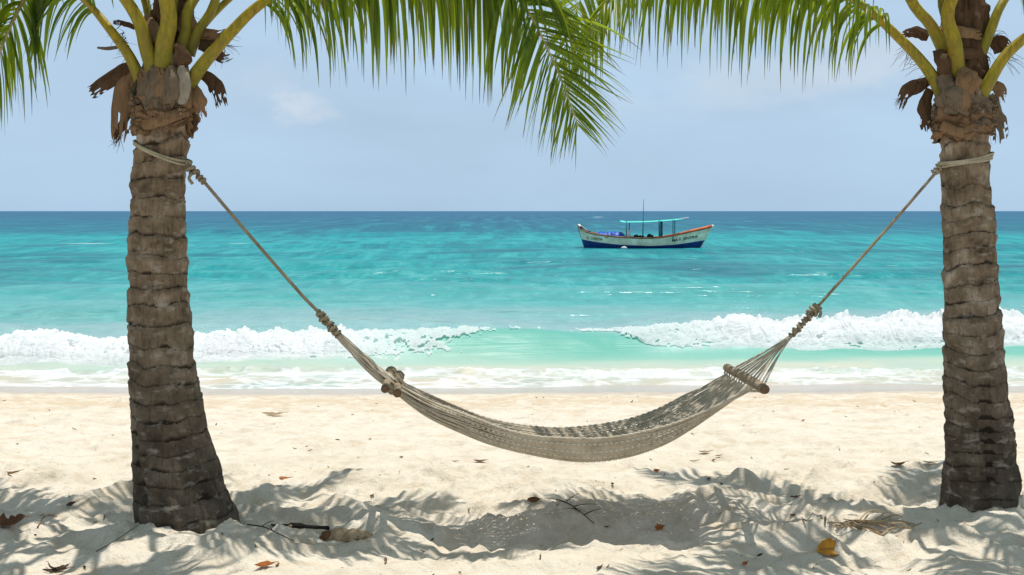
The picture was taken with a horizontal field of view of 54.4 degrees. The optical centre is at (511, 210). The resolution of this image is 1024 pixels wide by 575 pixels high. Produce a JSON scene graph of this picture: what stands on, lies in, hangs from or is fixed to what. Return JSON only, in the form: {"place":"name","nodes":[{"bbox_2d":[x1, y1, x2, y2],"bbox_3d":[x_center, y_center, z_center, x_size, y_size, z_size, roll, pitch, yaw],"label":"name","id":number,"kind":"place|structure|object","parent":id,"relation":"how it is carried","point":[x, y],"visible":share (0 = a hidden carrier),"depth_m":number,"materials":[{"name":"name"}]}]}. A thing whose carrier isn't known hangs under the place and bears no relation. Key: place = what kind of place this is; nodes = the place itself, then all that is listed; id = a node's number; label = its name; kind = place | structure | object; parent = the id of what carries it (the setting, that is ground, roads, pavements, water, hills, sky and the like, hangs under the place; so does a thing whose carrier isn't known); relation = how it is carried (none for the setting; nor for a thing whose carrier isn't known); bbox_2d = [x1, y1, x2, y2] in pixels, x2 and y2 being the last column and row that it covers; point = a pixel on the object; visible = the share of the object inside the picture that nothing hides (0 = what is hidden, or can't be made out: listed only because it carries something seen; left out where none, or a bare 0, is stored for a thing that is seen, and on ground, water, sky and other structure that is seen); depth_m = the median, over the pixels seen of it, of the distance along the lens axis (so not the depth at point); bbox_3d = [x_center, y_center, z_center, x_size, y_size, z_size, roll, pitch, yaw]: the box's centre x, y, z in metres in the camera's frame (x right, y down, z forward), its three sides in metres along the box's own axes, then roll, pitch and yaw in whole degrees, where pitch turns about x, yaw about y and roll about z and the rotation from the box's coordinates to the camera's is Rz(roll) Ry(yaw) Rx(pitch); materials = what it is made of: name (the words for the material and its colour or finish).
{"place":"outdoors","nodes":[
{"label":"outdoors","id":0,"kind":"place"},
{"bbox_2d":[0,384,1023,574],"bbox_3d":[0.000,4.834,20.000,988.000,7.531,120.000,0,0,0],"label":"sand","id":1,"kind":"structure","parent":0,"point":[428,492],"depth_m":5.71,"materials":[{"name":"beige sand"}]},
{"bbox_2d":[0,512,31,525],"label":"dry leaf","id":2,"kind":"object","parent":1,"relation":"on","point":[10,521],"visible":1,"depth_m":4.92,"materials":[{"name":"brown plant"}]},
{"bbox_2d":[37,514,56,527],"bbox_3d":[-2.331,1.544,5.014,0.054,0.047,0.174,0,0,0],"label":"fallen twig","id":3,"kind":"object","parent":1,"relation":"on","point":[44,517],"visible":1,"depth_m":4.99,"materials":[{"name":"brown wood"}]},
{"bbox_2d":[42,567,69,571],"bbox_3d":[-2.014,1.591,4.423,0.132,0.019,0.018,0,0,-12],"label":"dry leaf","id":4,"kind":"object","parent":1,"relation":"on","point":[53,570],"visible":1,"depth_m":4.42,"materials":[{"name":"brown plant"}]},
{"bbox_2d":[96,525,137,551],"bbox_3d":[-1.848,1.545,4.694,0.038,0.055,0.247,0,0,27],"label":"fallen twig","id":5,"kind":"object","parent":1,"relation":"on","point":[115,540],"visible":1,"depth_m":4.64,"materials":[{"name":"brown wood"}]},
{"bbox_2d":[255,561,277,566],"bbox_3d":[-1.076,1.548,4.368,0.102,0.018,0.030,0,0,-22],"label":"dry leaf","id":6,"kind":"object","parent":1,"relation":"on","point":[264,563],"visible":1,"depth_m":4.37,"materials":[{"name":"orange plant"}]},
{"bbox_2d":[247,521,293,540],"bbox_3d":[-1.133,1.518,4.755,0.337,0.039,0.087,0,0,41],"label":"fallen twig","id":7,"kind":"object","parent":1,"relation":"on","point":[263,526],"visible":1,"depth_m":4.76,"materials":[{"name":"brown wood"}]},
{"bbox_2d":[261,412,287,414],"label":"dry leaf","id":8,"kind":"object","parent":1,"relation":"on","point":[270,413],"visible":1,"depth_m":9.87,"materials":[{"name":"beige plant"}]},
{"bbox_2d":[271,523,329,529],"bbox_3d":[-1.043,1.558,4.907,0.051,0.100,0.324,0,0,45],"label":"driftwood board","id":9,"kind":"object","parent":1,"relation":"on","point":[298,525],"visible":0.94,"depth_m":4.90,"materials":[{"name":"brown wood"}]},
{"bbox_2d":[0,0,640,533],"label":"coconut palm","id":10,"kind":"object","parent":1,"relation":"on","point":[160,98],"visible":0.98,"depth_m":4.90,"materials":[{"name":"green plant"}]},
{"bbox_2d":[133,139,993,462],"bbox_3d":[0.333,0.450,5.148,4.481,1.621,0.746,0,0,0],"label":"hammock","id":11,"kind":"object","parent":10,"relation":"hanging from","point":[591,443],"visible":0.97,"depth_m":5.01,"materials":[{"name":"beige fabric"}]},
{"bbox_2d":[319,527,372,541],"bbox_3d":[-0.789,1.568,4.811,0.283,0.065,0.085,0,0,7],"label":"coconut husk","id":12,"kind":"object","parent":1,"relation":"on","point":[342,534],"visible":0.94,"depth_m":4.79,"materials":[{"name":"brown plant"}]},
{"bbox_2d":[527,497,542,502],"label":"dry leaf","id":13,"kind":"object","parent":1,"relation":"on","point":[532,499],"visible":1,"depth_m":5.30,"materials":[{"name":"brown plant"}]},
{"bbox_2d":[556,493,598,522],"bbox_3d":[0.343,1.523,5.124,0.224,0.065,0.337,0,0,0],"label":"fallen twig","id":14,"kind":"object","parent":1,"relation":"on","point":[575,508],"visible":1,"depth_m":5.11,"materials":[{"name":"brown wood"}]},
{"bbox_2d":[655,523,665,529],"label":"dry leaf","id":15,"kind":"object","parent":1,"relation":"on","point":[658,526],"visible":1,"depth_m":5.01,"materials":[{"name":"brown plant"}]},
{"bbox_2d":[538,0,1023,512],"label":"coconut palm","id":16,"kind":"object","parent":1,"relation":"on","point":[963,117],"visible":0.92,"depth_m":5.22,"materials":[{"name":"brown plant"}]},
{"bbox_2d":[817,538,838,554],"bbox_3d":[1.519,1.586,4.703,0.149,0.063,0.076,0,0,0],"label":"dry leaf","id":17,"kind":"object","parent":1,"relation":"on","point":[826,546],"visible":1,"depth_m":4.72,"materials":[{"name":"yellow plant"}]},
{"bbox_2d":[827,509,921,536],"bbox_3d":[1.804,1.567,4.952,0.561,0.089,0.215,0,0,-34],"label":"dried palm frond","id":18,"kind":"object","parent":1,"relation":"on","point":[857,524],"visible":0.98,"depth_m":4.94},
{"bbox_2d":[890,461,908,464],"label":"dry leaf","id":19,"kind":"object","parent":1,"relation":"on","point":[898,463],"visible":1,"depth_m":6.40,"materials":[{"name":"brown plant"}]},
{"bbox_2d":[0,211,1023,388],"bbox_3d":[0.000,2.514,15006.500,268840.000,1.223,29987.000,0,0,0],"label":"sea","id":20,"kind":"structure","parent":0,"point":[553,278],"depth_m":29.23,"materials":[{"name":"liquid"}]},
{"bbox_2d":[0,289,1023,367],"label":"wave foam","id":21,"kind":"object","parent":20,"relation":"on","point":[40,345],"visible":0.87,"depth_m":16.55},
{"bbox_2d":[577,199,713,247],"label":"fishing boat","id":22,"kind":"object","parent":20,"relation":"on","point":[695,238],"visible":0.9,"depth_m":62.09,"materials":[{"name":"paint"}]},
{"bbox_2d":[597,231,624,236],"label":"tarp bundle","id":23,"kind":"object","parent":22,"relation":"on","point":[614,233],"visible":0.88,"depth_m":63.03,"materials":[{"name":"blue plastic"}]},
{"bbox_2d":[625,230,630,236],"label":"cool box","id":24,"kind":"object","parent":22,"relation":"in","point":[628,233],"visible":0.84,"depth_m":62.66,"materials":[{"name":"white paint"}]},
{"bbox_2d":[0,0,1023,210],"label":"sky","id":25,"kind":"structure","parent":0,"point":[697,137],"materials":[{"name":"blue"}]}
]}

